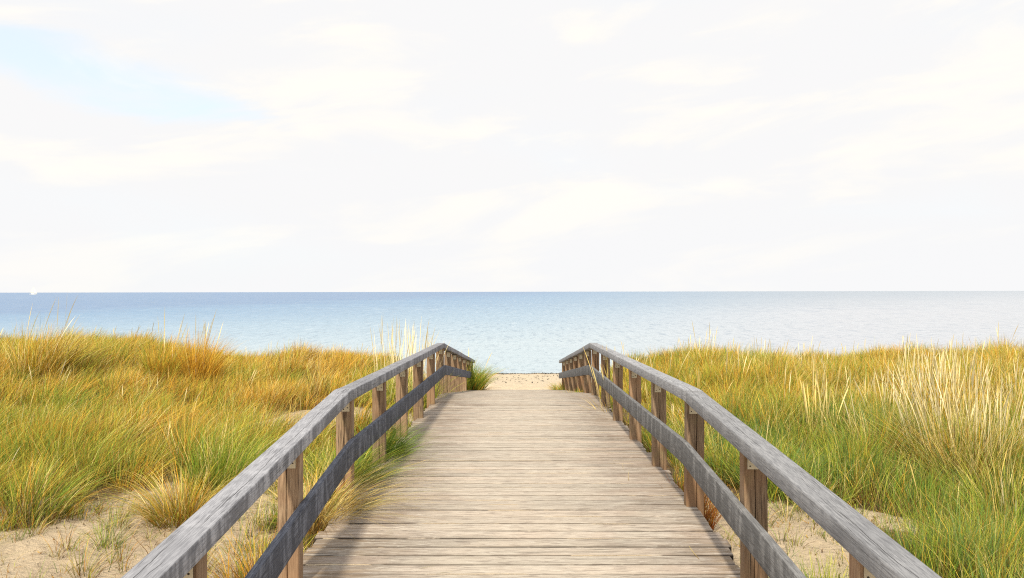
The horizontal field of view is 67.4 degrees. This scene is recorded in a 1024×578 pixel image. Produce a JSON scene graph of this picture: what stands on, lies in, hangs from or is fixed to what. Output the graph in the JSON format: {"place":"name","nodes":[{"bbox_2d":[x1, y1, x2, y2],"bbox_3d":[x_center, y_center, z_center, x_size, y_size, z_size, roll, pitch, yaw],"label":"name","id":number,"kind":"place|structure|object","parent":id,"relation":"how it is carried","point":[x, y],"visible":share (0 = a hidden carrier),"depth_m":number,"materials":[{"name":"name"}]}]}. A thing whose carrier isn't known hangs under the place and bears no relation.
{"place":"outdoors","nodes":[
{"label":"outdoors","id":0,"kind":"place"},
{"bbox_2d":[0,364,1022,577],"bbox_3d":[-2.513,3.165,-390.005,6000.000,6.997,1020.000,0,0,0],"label":"sand ground","id":1,"kind":"structure","parent":0,"point":[27,545],"depth_m":6.64,"materials":[{"name":"beige sand"}]},
{"bbox_2d":[0,297,130,387],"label":"grass tussock","id":2,"kind":"object","parent":1,"relation":"on","point":[30,350],"depth_m":13.39,"materials":[{"name":"yellow plant"}]},
{"bbox_2d":[36,330,127,381],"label":"grass tussock","id":3,"kind":"object","parent":1,"relation":"on","point":[89,359],"depth_m":13.82,"materials":[{"name":"plant"}]},
{"bbox_2d":[12,452,277,533],"bbox_3d":[-3.057,1.845,7.189,2.751,0.733,2.599,0,0,20],"label":"grass tussock","id":4,"kind":"object","parent":1,"relation":"on","point":[181,517],"depth_m":7.15,"materials":[{"name":"yellow plant"}]},
{"bbox_2d":[110,312,203,386],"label":"grass tussock","id":5,"kind":"object","parent":1,"relation":"on","point":[160,368],"depth_m":14.09,"materials":[{"name":"yellow plant"}]},
{"bbox_2d":[156,309,261,388],"bbox_3d":[-5.556,1.161,14.268,2.426,1.577,2.040,0,0,0],"label":"grass tussock","id":6,"kind":"object","parent":1,"relation":"on","point":[198,362],"depth_m":14.11,"materials":[{"name":"yellow plant"}]},
{"bbox_2d":[107,409,319,506],"bbox_3d":[-2.954,1.714,8.115,2.231,0.969,2.207,0,0,0],"label":"grass tussock","id":7,"kind":"object","parent":1,"relation":"on","point":[232,467],"depth_m":7.92,"materials":[{"name":"green plant"}]},
{"bbox_2d":[207,520,345,577],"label":"grass tussock","id":8,"kind":"object","parent":1,"relation":"on","point":[245,562],"depth_m":5.39,"materials":[{"name":"yellow plant"}]},
{"bbox_2d":[303,435,389,479],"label":"grass tussock","id":9,"kind":"object","parent":1,"relation":"on","point":[331,458],"depth_m":7.56,"materials":[{"name":"green plant"}]},
{"bbox_2d":[222,448,485,537],"bbox_3d":[-1.151,1.509,6.075,2.268,0.644,2.368,0,0,-8],"label":"grass tussock","id":10,"kind":"object","parent":1,"relation":"on","point":[328,511],"depth_m":5.88,"materials":[{"name":"yellow plant"}]},
{"bbox_2d":[303,431,453,500],"bbox_3d":[-1.362,1.529,6.952,2.199,0.640,2.236,0,0,43],"label":"grass tussock","id":11,"kind":"object","parent":1,"relation":"on","point":[361,472],"depth_m":6.91,"materials":[{"name":"green plant"}]},
{"bbox_2d":[327,409,453,467],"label":"grass tussock","id":12,"kind":"object","parent":1,"relation":"on","point":[400,445],"depth_m":8.12,"materials":[{"name":"green plant"}]},
{"bbox_2d":[343,316,469,412],"bbox_3d":[-1.841,1.281,13.295,2.554,1.739,2.270,0,0,-42],"label":"grass tussock","id":13,"kind":"object","parent":1,"relation":"on","point":[392,387],"depth_m":13.31,"materials":[{"name":"beige plant"}]},
{"bbox_2d":[435,350,512,389],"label":"grass tussock","id":14,"kind":"object","parent":1,"relation":"on","point":[477,381],"depth_m":21.40,"materials":[{"name":"green plant"}]},
{"bbox_2d":[0,449,977,577],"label":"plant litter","id":15,"kind":"object","parent":1,"relation":"on","point":[275,504],"visible":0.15,"depth_m":6.56,"materials":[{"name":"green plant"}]},
{"bbox_2d":[0,326,1023,577],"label":"dune grass","id":16,"kind":"structure","parent":1,"relation":"on","point":[68,432],"depth_m":9.85,"materials":[{"name":"green plant"}]},
{"bbox_2d":[0,322,1023,518],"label":"flowering grass","id":17,"kind":"structure","parent":1,"relation":"on","point":[909,381],"depth_m":11.06,"materials":[{"name":"yellow plant"}]},
{"bbox_2d":[303,390,739,577],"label":"boardwalk","id":18,"kind":"structure","parent":1,"relation":"on","point":[543,483],"depth_m":5.97,"materials":[{"name":"brown wood"}]},
{"bbox_2d":[121,343,474,577],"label":"railing","id":19,"kind":"object","parent":18,"relation":"attached to","point":[184,548],"visible":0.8,"depth_m":4.54,"materials":[{"name":"grey wood"}]},
{"bbox_2d":[559,343,941,577],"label":"railing","id":20,"kind":"object","parent":18,"relation":"attached to","point":[872,549],"visible":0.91,"depth_m":4.52,"materials":[{"name":"grey wood"}]},
{"bbox_2d":[496,372,558,382],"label":"seaweed","id":21,"kind":"object","parent":1,"relation":"on","point":[526,373],"visible":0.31,"depth_m":36.78,"materials":[{"name":"plant"}]},
{"bbox_2d":[538,381,564,389],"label":"grass tussock","id":22,"kind":"object","parent":1,"relation":"on","point":[556,387],"depth_m":22.72,"materials":[{"name":"yellow plant"}]},
{"bbox_2d":[578,346,627,423],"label":"grass tussock","id":23,"kind":"object","parent":1,"relation":"on","point":[607,367],"depth_m":11.49,"materials":[{"name":"yellow plant"}]},
{"bbox_2d":[656,472,736,529],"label":"grass tussock","id":24,"kind":"object","parent":1,"relation":"on","point":[707,514],"depth_m":6.59,"materials":[{"name":"plant"}]},
{"bbox_2d":[704,408,780,456],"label":"grass tussock","id":25,"kind":"object","parent":1,"relation":"on","point":[718,450],"depth_m":9.83,"materials":[{"name":"green plant"}]},
{"bbox_2d":[704,434,868,499],"bbox_3d":[2.800,1.850,8.103,2.074,0.653,2.180,0,0,0],"label":"grass tussock","id":26,"kind":"object","parent":1,"relation":"on","point":[736,471],"depth_m":8.12,"materials":[{"name":"green plant"}]},
{"bbox_2d":[736,545,848,577],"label":"grass tussock","id":27,"kind":"object","parent":1,"relation":"on","point":[803,568],"depth_m":5.30,"materials":[{"name":"plant"}]},
{"bbox_2d":[782,354,848,451],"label":"grass tussock","id":28,"kind":"object","parent":1,"relation":"on","point":[814,396],"depth_m":9.56,"materials":[{"name":"beige plant"}]},
{"bbox_2d":[839,478,873,504],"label":"grass tussock","id":29,"kind":"object","parent":1,"relation":"on","point":[859,493],"depth_m":7.64,"materials":[{"name":"green plant"}]},
{"bbox_2d":[832,356,1023,487],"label":"grass tussock","id":30,"kind":"object","parent":1,"relation":"on","point":[952,425],"depth_m":8.40,"materials":[{"name":"beige plant"}]},
{"bbox_2d":[855,335,1016,427],"bbox_3d":[5.991,1.340,10.920,2.755,1.367,2.436,0,0,0],"label":"grass tussock","id":31,"kind":"object","parent":1,"relation":"on","point":[934,361],"depth_m":10.87,"materials":[{"name":"beige plant"}]},
{"bbox_2d":[0,291,1023,373],"bbox_3d":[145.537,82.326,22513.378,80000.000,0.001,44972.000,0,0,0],"label":"sea","id":32,"kind":"structure","parent":0,"point":[532,332],"depth_m":110.90,"materials":[{"name":"liquid"}]},
{"bbox_2d":[0,428,1023,577],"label":"grass sprigs","id":33,"kind":"object","parent":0,"point":[107,540],"depth_m":6.58,"materials":[{"name":"plant"}]},
{"bbox_2d":[0,0,1023,292],"label":"sky","id":34,"kind":"structure","parent":0,"point":[146,145],"materials":[{"name":"white"}]}
]}

